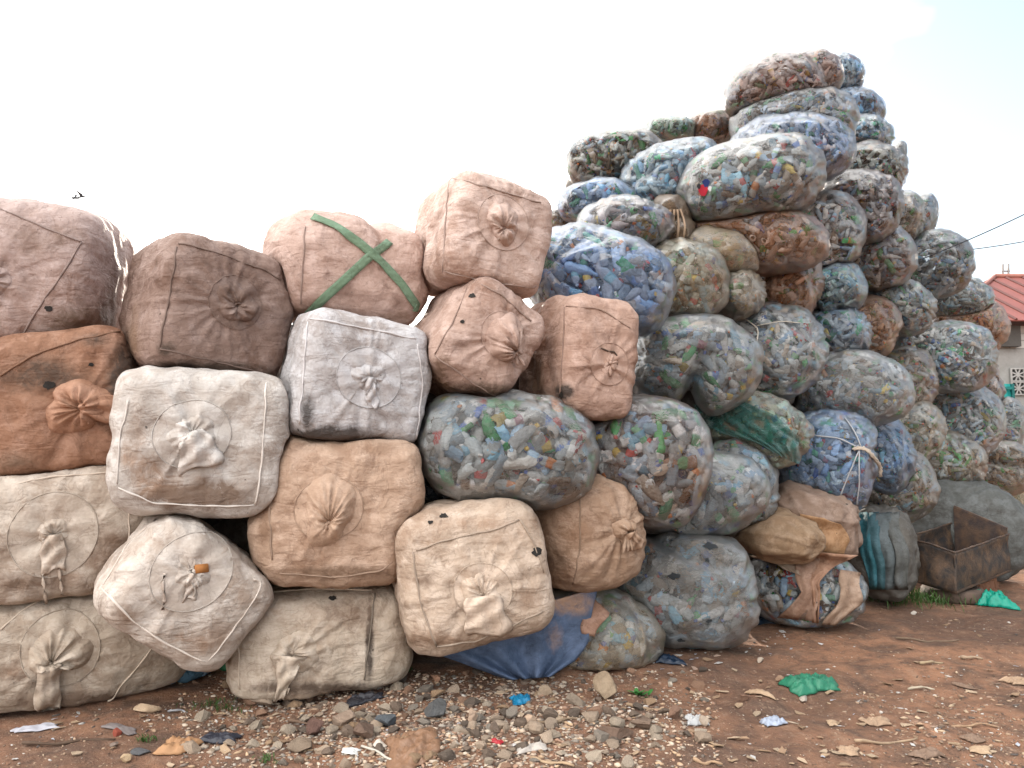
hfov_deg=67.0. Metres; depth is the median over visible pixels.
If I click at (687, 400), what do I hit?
bottle sack
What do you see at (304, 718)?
rubble stone
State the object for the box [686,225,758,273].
bottle sack
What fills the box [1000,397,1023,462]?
bottle sack
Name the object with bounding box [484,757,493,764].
rubble stone
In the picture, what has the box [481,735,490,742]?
rubble stone
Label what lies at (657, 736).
rubble stone
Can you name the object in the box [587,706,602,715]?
rubble stone
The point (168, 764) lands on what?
wood chip
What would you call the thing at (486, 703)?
rubble stone
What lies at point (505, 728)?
rubble stone
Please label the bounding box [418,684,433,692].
rubble stone
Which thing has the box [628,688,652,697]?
seedling
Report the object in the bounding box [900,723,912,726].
wood chip
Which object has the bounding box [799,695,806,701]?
stone
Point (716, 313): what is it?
bottle sack
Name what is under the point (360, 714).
rubble stone
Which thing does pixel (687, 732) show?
rubble stone
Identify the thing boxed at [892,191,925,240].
bottle sack
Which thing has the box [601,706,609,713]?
rubble stone
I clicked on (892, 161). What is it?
bottle sack
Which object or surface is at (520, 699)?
wrapper
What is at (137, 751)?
stone
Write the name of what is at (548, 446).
bottle sack
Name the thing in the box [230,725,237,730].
rubble stone
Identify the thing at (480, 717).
rubble stone
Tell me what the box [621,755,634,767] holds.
rubble stone
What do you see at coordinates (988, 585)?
brick
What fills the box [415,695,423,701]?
rubble stone
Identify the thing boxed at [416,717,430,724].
rubble stone
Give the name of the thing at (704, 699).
rubble stone
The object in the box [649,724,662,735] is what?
rubble stone
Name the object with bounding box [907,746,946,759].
bark piece
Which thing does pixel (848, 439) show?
bottle sack
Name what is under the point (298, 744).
stone
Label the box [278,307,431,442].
bulk bag
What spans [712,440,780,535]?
bottle sack
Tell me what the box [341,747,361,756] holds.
paper scrap
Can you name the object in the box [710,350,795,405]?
bottle sack
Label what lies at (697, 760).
stick
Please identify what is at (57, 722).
wood chip
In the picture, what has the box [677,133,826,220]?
bottle sack
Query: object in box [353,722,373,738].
stone
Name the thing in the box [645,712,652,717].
rubble stone
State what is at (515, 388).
bottle sack
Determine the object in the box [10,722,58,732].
paper scrap
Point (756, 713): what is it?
wood chip
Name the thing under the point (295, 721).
stick
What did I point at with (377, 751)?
string
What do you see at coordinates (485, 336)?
bulk bag
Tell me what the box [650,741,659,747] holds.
rubble stone
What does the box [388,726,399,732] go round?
rubble stone
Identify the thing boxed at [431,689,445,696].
rubble stone
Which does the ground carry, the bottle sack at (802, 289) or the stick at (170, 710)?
the stick at (170, 710)
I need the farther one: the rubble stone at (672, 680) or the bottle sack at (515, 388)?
the bottle sack at (515, 388)
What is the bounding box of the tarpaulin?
[443,591,596,679]
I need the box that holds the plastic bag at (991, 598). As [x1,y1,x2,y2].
[976,589,1021,610]
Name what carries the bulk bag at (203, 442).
on the bulk bag at (190, 592)
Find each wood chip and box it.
[47,720,62,723]
[71,751,82,754]
[166,761,174,766]
[220,742,230,754]
[237,712,247,718]
[555,743,567,746]
[735,703,742,707]
[753,711,760,716]
[778,746,786,753]
[797,757,807,763]
[837,762,851,765]
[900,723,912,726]
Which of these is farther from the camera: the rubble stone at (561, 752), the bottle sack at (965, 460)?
the bottle sack at (965, 460)
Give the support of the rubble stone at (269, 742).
on the ground
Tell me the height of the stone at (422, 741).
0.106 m
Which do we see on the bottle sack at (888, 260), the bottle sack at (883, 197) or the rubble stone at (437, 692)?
the bottle sack at (883, 197)
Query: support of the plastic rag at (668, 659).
on the ground
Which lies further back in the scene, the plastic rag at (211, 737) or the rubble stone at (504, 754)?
the plastic rag at (211, 737)
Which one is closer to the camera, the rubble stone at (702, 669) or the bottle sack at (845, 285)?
the rubble stone at (702, 669)
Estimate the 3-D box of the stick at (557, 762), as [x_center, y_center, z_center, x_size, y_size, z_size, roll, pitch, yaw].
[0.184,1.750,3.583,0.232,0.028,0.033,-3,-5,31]
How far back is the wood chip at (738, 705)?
4.49 m
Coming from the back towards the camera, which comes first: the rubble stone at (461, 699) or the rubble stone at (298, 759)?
the rubble stone at (461, 699)
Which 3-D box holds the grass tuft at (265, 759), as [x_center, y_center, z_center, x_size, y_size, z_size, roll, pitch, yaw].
[-1.161,1.767,3.657,0.148,0.037,0.092,-3,-5,30]
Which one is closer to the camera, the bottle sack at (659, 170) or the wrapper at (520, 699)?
the wrapper at (520, 699)
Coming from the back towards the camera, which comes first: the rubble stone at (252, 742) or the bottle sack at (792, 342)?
the bottle sack at (792, 342)
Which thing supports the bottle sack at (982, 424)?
on the bottle sack
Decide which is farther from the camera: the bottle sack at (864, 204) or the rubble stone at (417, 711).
the bottle sack at (864, 204)
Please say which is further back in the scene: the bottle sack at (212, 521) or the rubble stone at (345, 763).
the bottle sack at (212, 521)
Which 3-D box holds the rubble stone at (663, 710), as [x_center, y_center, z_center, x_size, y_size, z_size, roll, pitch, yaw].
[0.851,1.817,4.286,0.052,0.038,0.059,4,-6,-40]
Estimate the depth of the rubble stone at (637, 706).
4.35 m
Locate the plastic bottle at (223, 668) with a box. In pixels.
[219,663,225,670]
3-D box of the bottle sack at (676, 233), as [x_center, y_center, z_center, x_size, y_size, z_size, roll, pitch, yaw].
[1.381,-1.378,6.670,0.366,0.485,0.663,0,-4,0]
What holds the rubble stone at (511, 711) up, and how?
on the ground
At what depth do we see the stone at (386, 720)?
4.06 m
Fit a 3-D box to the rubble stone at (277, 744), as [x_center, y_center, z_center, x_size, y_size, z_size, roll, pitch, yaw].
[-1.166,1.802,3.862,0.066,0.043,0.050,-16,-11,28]
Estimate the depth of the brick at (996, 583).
8.10 m
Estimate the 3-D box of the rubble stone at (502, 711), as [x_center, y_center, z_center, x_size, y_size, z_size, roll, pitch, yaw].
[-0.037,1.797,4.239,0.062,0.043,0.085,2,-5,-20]
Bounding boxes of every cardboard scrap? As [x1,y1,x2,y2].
[152,735,203,754]
[744,689,775,699]
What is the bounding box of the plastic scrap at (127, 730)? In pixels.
[101,723,136,735]
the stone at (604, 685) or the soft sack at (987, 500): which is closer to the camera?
the stone at (604, 685)
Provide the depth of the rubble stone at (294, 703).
4.48 m
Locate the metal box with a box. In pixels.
[916,505,1010,593]
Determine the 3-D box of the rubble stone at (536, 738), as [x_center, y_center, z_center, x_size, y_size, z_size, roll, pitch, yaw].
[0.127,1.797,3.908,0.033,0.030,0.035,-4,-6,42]
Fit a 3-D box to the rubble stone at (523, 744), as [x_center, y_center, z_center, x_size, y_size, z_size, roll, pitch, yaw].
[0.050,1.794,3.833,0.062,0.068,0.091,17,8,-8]
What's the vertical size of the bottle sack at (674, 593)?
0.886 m
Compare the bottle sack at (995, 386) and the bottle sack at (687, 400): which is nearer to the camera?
the bottle sack at (687, 400)
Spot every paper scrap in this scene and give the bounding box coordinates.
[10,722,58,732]
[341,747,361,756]
[516,741,547,754]
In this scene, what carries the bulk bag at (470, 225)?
on the bulk bag at (485, 336)
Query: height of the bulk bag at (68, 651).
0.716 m
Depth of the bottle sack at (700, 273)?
6.14 m
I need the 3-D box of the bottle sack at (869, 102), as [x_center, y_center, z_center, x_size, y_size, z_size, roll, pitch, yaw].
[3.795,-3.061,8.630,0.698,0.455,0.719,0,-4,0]
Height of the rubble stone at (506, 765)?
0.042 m
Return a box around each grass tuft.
[133,733,156,742]
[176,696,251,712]
[250,752,278,763]
[868,587,1004,610]
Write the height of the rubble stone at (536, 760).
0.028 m
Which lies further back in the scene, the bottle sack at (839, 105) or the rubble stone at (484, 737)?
the bottle sack at (839, 105)
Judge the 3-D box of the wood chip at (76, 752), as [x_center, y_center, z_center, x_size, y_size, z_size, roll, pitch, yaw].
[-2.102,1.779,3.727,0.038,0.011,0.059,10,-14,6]
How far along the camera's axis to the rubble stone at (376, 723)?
4.05 m
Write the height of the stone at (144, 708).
0.056 m
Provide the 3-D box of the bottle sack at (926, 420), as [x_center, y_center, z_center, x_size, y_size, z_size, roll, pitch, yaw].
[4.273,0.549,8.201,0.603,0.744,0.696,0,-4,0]
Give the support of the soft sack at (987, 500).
on the ground
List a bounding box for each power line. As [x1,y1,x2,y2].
[916,214,1023,260]
[973,241,1023,249]
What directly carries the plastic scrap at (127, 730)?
on the ground
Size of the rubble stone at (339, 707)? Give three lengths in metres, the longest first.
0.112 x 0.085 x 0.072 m
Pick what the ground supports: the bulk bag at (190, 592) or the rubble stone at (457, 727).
the rubble stone at (457, 727)
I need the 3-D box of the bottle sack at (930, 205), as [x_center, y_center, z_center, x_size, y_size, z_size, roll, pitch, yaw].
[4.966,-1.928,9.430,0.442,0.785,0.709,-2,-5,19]
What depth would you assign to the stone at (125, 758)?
3.70 m
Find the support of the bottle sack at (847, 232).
on the bottle sack at (845, 285)
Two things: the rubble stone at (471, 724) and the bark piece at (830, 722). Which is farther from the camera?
the bark piece at (830, 722)
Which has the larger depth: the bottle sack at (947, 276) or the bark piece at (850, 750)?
the bottle sack at (947, 276)
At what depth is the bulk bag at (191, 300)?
4.53 m
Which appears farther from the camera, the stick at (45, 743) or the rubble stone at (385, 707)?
the rubble stone at (385, 707)
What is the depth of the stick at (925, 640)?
5.96 m
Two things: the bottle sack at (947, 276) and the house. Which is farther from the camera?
the house
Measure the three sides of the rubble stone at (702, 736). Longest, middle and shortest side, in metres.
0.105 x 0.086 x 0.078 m
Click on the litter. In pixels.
(940, 726)
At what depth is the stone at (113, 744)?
3.84 m
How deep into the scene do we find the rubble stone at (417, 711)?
4.32 m
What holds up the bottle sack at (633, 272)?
on the bulk bag at (583, 360)
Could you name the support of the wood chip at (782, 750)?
on the ground
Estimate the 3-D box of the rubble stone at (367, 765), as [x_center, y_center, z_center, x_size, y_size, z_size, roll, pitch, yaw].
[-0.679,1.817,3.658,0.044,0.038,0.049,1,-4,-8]
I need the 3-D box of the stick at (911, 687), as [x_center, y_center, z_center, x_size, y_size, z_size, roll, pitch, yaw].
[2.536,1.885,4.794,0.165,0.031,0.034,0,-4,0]
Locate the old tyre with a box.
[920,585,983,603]
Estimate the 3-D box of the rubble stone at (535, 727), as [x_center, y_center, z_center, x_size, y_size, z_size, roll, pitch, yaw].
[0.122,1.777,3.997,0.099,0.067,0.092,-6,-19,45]
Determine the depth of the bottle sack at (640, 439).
5.09 m
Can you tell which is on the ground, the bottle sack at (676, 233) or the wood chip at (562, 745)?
the wood chip at (562, 745)
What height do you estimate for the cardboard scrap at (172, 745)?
0.047 m
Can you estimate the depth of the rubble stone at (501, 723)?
4.04 m
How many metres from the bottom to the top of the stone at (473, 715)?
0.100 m
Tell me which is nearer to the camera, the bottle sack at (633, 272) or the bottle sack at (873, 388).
the bottle sack at (633, 272)
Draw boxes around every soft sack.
[731,507,825,563]
[776,480,862,554]
[847,504,920,601]
[907,479,1023,581]
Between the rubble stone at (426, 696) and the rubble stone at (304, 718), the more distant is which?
the rubble stone at (426, 696)
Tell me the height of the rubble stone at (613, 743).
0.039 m
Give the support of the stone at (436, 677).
on the ground
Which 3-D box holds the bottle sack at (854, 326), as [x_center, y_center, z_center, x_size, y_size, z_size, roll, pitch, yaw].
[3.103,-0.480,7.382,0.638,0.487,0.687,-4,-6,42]
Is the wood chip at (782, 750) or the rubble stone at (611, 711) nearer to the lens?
the wood chip at (782, 750)
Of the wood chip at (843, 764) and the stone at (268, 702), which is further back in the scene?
the stone at (268, 702)
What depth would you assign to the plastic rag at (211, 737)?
3.95 m
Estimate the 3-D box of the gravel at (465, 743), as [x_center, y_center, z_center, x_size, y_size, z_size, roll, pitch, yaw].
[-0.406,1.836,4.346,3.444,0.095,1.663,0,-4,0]
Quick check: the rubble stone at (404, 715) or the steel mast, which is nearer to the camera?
the rubble stone at (404, 715)
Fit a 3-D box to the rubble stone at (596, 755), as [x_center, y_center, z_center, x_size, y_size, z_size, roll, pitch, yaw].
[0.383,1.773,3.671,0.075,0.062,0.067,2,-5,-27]
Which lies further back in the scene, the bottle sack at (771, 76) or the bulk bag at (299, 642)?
the bottle sack at (771, 76)
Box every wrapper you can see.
[491,738,503,744]
[509,693,530,704]
[684,713,701,725]
[759,715,787,726]
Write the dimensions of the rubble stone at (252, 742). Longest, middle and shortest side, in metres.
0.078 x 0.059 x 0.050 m
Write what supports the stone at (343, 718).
on the ground
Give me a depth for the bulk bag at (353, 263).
4.89 m
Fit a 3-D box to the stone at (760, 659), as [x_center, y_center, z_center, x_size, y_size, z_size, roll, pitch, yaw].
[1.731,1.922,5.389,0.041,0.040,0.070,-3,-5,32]
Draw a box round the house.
[952,274,1023,502]
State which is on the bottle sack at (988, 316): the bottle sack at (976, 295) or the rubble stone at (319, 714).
the bottle sack at (976, 295)
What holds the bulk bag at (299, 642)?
on the ground
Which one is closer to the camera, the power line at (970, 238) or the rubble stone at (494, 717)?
the rubble stone at (494, 717)
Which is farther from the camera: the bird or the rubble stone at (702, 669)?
the bird
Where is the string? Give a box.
[361,745,390,759]
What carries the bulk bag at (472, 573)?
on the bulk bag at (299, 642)
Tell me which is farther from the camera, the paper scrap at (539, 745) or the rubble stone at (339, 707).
the rubble stone at (339, 707)
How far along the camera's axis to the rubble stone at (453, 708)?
4.24 m
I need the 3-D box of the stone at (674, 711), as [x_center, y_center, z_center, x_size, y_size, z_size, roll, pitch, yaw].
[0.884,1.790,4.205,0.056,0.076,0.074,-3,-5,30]
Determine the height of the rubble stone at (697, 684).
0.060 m
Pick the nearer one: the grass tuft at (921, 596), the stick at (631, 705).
the stick at (631, 705)
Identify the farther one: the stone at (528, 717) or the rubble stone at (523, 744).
the stone at (528, 717)
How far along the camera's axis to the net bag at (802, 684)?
4.82 m
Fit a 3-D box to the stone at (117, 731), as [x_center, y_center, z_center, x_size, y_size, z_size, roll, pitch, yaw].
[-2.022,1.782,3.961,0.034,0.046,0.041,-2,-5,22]
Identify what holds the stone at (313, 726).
on the ground
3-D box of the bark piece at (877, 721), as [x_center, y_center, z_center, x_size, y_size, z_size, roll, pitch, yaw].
[2.017,1.864,4.287,0.174,0.039,0.086,0,-4,-6]
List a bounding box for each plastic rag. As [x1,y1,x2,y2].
[200,731,242,743]
[346,691,384,706]
[655,653,686,665]
[755,612,779,624]
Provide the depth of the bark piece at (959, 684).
4.88 m
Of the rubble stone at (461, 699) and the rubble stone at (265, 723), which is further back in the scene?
the rubble stone at (461, 699)
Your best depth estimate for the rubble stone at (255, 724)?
4.15 m
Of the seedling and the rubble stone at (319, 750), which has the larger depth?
the seedling
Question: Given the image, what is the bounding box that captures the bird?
[75,190,85,197]
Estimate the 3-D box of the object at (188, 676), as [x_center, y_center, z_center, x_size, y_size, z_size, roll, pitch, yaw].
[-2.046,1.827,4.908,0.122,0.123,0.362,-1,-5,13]
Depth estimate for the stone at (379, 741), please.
3.84 m
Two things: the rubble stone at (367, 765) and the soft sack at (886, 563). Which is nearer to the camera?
the rubble stone at (367, 765)
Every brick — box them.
[977,580,994,591]
[991,577,998,588]
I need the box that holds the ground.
[0,569,1023,767]
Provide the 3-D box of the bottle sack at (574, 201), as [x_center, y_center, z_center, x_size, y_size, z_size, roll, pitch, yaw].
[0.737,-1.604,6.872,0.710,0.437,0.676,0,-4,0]
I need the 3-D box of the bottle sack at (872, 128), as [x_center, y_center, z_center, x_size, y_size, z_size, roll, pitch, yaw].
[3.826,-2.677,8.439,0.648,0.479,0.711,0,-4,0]
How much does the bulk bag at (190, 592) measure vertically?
0.882 m
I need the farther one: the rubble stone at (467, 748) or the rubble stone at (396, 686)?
the rubble stone at (396, 686)
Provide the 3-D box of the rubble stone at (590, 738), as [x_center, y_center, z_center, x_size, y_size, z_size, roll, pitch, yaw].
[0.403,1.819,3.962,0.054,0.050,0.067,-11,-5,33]
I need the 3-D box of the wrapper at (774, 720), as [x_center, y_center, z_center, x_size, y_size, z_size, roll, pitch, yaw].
[1.421,1.837,4.227,0.135,0.051,0.132,1,-5,-15]
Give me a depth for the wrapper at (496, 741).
3.88 m
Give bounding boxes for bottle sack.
[198,517,223,525]
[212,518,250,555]
[413,437,451,504]
[416,391,598,508]
[421,392,437,423]
[508,377,518,391]
[529,223,674,336]
[552,209,571,228]
[552,588,662,670]
[556,178,635,224]
[565,128,662,183]
[565,163,620,188]
[578,195,673,247]
[589,395,712,529]
[614,531,760,650]
[621,137,715,217]
[632,352,711,418]
[633,314,764,416]
[641,115,694,143]
[644,451,770,535]
[653,194,695,240]
[653,238,728,318]
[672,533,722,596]
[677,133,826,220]
[685,210,830,276]
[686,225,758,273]
[689,109,731,145]
[696,391,813,467]
[708,312,728,318]
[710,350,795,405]
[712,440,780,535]
[717,269,765,319]
[720,533,756,562]
[723,49,844,116]
[729,87,858,138]
[730,112,854,181]
[730,303,828,400]
[749,552,866,626]
[754,261,823,320]
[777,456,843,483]
[778,410,882,509]
[794,349,915,425]
[799,190,865,268]
[811,309,871,353]
[813,262,866,310]
[821,181,867,208]
[822,169,902,244]
[835,52,864,90]
[837,140,907,194]
[839,87,885,119]
[844,295,902,356]
[851,226,916,290]
[852,114,894,144]
[865,279,936,335]
[865,451,938,520]
[872,419,917,493]
[882,345,938,404]
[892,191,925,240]
[893,141,906,155]
[894,320,997,392]
[897,401,945,459]
[909,229,974,297]
[915,193,937,237]
[925,301,1009,359]
[925,429,986,481]
[932,387,1004,456]
[934,278,994,315]
[983,369,1005,405]
[984,437,1005,472]
[984,440,1023,495]
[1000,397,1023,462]
[1013,489,1023,504]
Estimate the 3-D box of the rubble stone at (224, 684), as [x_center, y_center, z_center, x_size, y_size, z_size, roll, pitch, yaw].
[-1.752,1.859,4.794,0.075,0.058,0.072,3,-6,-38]
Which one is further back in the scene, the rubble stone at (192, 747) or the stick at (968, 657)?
the stick at (968, 657)
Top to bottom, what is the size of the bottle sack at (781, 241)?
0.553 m
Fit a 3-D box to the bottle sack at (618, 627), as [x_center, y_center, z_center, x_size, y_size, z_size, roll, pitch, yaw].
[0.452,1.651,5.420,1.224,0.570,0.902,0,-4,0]
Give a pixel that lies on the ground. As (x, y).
(845, 675)
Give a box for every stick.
[21,738,115,745]
[167,709,187,712]
[288,718,332,724]
[530,755,574,766]
[537,717,582,723]
[626,702,660,709]
[693,757,722,764]
[854,738,917,744]
[896,637,958,641]
[907,686,934,690]
[919,660,942,664]
[951,722,999,727]
[960,655,982,659]
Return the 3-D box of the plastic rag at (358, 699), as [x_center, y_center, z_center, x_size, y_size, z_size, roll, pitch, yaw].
[-0.872,1.834,4.533,0.278,0.051,0.128,3,-5,-32]
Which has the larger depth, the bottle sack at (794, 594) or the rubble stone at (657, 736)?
the bottle sack at (794, 594)
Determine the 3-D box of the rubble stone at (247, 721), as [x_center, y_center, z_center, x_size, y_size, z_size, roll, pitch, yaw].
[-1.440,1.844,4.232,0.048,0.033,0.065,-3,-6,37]
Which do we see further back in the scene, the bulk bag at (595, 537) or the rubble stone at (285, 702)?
the bulk bag at (595, 537)
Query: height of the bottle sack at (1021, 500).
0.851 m
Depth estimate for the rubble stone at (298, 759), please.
3.67 m
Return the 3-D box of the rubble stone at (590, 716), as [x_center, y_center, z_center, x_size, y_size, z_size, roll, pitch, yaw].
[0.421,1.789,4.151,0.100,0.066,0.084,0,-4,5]
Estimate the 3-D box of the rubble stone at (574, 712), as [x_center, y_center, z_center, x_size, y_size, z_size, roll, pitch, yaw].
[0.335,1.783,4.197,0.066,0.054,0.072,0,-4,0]
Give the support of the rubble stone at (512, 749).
on the ground
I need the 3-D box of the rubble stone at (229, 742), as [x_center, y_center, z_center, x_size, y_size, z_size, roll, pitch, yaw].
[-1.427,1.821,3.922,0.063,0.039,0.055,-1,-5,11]
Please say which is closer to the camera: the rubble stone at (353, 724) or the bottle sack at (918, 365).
the rubble stone at (353, 724)
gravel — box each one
[178,669,721,767]
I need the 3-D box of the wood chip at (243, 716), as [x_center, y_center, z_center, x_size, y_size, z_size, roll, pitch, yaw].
[-1.502,1.845,4.303,0.076,0.015,0.048,8,-13,21]
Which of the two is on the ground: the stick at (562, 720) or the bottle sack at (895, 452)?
the stick at (562, 720)
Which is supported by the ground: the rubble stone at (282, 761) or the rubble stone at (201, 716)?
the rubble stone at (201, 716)
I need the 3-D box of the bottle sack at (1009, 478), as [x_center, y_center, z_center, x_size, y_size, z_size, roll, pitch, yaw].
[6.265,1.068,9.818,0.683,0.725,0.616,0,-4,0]
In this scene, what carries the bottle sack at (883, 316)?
on the bottle sack
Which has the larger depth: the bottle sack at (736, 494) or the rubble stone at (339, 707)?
the bottle sack at (736, 494)
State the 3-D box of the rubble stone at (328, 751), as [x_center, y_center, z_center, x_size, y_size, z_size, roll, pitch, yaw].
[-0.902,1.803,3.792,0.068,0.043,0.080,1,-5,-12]
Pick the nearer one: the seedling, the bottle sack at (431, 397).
the seedling
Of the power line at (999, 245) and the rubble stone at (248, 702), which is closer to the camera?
the rubble stone at (248, 702)
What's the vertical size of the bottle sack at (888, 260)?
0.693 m
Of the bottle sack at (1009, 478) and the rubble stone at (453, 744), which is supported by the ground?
the rubble stone at (453, 744)
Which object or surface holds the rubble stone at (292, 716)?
on the ground
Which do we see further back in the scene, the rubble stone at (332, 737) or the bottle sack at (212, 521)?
the bottle sack at (212, 521)
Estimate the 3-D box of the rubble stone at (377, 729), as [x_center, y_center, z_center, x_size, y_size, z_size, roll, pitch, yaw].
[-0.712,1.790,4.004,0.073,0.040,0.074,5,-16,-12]
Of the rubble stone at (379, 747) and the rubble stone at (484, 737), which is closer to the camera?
the rubble stone at (379, 747)
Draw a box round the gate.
[1003,384,1019,497]
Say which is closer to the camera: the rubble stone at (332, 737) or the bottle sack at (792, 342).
the rubble stone at (332, 737)
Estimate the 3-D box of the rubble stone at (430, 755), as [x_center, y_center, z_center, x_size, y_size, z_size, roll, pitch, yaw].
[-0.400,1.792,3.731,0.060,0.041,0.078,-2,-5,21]
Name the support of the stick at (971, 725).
on the ground
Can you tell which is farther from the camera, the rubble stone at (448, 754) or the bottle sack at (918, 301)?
the bottle sack at (918, 301)
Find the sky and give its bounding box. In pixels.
[0,0,1023,326]
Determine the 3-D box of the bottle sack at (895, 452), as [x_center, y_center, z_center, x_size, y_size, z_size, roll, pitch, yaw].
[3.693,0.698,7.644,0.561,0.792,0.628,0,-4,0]
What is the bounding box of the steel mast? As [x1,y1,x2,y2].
[1001,264,1009,273]
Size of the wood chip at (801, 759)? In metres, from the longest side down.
0.056 x 0.027 x 0.010 m
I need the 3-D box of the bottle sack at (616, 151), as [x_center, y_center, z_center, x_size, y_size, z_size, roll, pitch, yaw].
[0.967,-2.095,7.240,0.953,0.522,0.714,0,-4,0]
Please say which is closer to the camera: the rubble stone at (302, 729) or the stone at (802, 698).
the rubble stone at (302, 729)
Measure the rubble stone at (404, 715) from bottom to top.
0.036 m
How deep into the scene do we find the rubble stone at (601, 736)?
3.97 m
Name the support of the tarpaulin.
on the ground
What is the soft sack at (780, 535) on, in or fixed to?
on the bottle sack at (794, 594)
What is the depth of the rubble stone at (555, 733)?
3.95 m
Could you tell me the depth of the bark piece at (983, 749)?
3.86 m
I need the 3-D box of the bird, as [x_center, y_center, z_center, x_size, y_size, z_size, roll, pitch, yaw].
[-14.457,-6.363,26.009,0.326,0.225,0.331,0,-4,0]
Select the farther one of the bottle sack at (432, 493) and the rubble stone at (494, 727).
the bottle sack at (432, 493)
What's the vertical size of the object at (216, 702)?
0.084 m
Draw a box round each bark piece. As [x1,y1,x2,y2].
[826,719,837,725]
[836,745,859,755]
[858,716,892,726]
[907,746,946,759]
[951,682,977,688]
[958,733,985,742]
[969,745,991,754]
[998,676,1023,684]
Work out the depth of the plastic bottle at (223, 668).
5.10 m
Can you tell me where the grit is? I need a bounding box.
[0,578,1023,767]
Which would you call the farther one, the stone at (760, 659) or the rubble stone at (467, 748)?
the stone at (760, 659)
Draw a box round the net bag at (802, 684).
[778,672,840,696]
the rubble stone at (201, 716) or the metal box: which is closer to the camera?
the rubble stone at (201, 716)
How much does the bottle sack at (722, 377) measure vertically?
0.821 m
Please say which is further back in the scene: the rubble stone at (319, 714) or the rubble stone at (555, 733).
the rubble stone at (319, 714)
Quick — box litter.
[2,610,1023,767]
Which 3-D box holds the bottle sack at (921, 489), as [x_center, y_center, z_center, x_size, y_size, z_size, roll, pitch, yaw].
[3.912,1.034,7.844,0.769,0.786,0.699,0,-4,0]
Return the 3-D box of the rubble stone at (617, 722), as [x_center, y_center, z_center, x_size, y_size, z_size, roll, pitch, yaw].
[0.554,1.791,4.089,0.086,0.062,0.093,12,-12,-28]
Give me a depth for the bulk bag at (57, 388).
4.36 m
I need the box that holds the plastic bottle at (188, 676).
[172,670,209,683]
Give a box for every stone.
[110,742,118,746]
[113,727,121,736]
[120,754,131,762]
[130,747,150,754]
[133,703,161,712]
[181,740,200,753]
[194,709,210,721]
[222,680,228,687]
[223,739,235,745]
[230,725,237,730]
[243,699,256,705]
[243,718,253,724]
[245,738,259,747]
[249,720,263,729]
[250,699,272,705]
[256,709,267,715]
[259,717,269,725]
[265,740,272,744]
[272,741,282,748]
[277,758,287,764]
[280,724,295,734]
[282,700,295,705]
[287,700,301,707]
[287,737,311,752]
[288,714,297,722]
[294,756,303,762]
[297,726,305,731]
[300,714,309,721]
[306,717,323,734]
[315,712,322,716]
[315,744,329,754]
[321,747,334,754]
[326,725,338,734]
[328,734,336,739]
[328,763,335,767]
[332,709,354,725]
[333,702,348,712]
[339,757,351,767]
[341,724,354,736]
[348,721,357,727]
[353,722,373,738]
[355,711,366,718]
[364,763,372,767]
[365,715,373,721]
[371,720,382,727]
[373,726,381,732]
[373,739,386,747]
[374,743,384,753]
[375,714,395,726]
[377,703,391,711]
[385,727,440,767]
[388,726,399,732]
[389,681,402,690]
[390,701,401,711]
[399,675,406,682]
[399,713,408,718]
[403,685,413,694]
[407,704,417,710]
[408,752,423,763]
[413,708,423,714]
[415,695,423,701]
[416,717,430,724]
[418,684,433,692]
[422,693,430,699]
[423,750,437,759]
[424,697,446,717]
[431,674,440,681]
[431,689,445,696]
[438,748,455,761]
[447,684,459,692]
[449,705,458,712]
[450,741,458,748]
[453,724,464,732]
[458,696,467,702]
[458,729,469,733]
[460,720,468,726]
[461,746,470,751]
[463,697,480,706]
[466,720,476,728]
[468,708,477,720]
[470,728,480,737]
[472,668,481,674]
[476,713,485,722]
[476,741,486,748]
[480,748,494,756]
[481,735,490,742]
[482,701,491,705]
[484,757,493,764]
[489,715,504,721]
[489,721,499,733]
[491,720,508,728]
[496,749,512,759]
[497,705,508,708]
[498,708,506,716]
[500,762,512,767]
[502,724,509,732]
[506,705,517,718]
[507,747,515,751]
[513,717,525,727]
[515,741,527,752]
[525,714,535,723]
[528,721,543,734]
[529,758,539,762]
[534,736,539,741]
[537,684,552,695]
[541,730,552,742]
[543,708,557,719]
[545,717,557,728]
[547,697,555,701]
[551,729,560,737]
[555,750,567,755]
[566,693,585,705]
[568,708,579,716]
[581,711,598,722]
[584,734,595,741]
[586,749,601,761]
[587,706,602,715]
[593,671,616,698]
[594,729,608,741]
[599,726,633,739]
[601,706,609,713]
[606,739,619,748]
[607,708,615,716]
[609,716,624,727]
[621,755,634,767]
[627,667,634,673]
[629,710,639,716]
[630,717,651,729]
[632,702,643,710]
[643,698,655,704]
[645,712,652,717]
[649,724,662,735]
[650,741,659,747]
[651,733,662,739]
[659,708,668,713]
[668,677,676,682]
[668,704,680,718]
[683,730,691,736]
[691,680,704,689]
[694,728,706,731]
[694,730,711,742]
[699,667,706,671]
[699,715,707,726]
[700,697,708,701]
[740,694,749,701]
[757,657,763,662]
[775,675,783,680]
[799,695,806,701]
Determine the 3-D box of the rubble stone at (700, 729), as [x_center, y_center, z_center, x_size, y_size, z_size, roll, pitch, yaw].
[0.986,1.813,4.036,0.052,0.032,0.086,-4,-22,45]
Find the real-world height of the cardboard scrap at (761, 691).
0.047 m
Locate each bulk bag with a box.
[0,197,135,336]
[0,325,137,475]
[0,465,147,604]
[0,595,185,712]
[93,514,273,671]
[105,365,290,518]
[118,232,293,376]
[226,580,412,702]
[247,435,424,588]
[262,209,428,324]
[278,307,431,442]
[392,497,554,656]
[414,276,544,397]
[415,170,551,299]
[519,293,638,420]
[530,473,646,592]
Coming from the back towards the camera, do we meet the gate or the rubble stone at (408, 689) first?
the gate

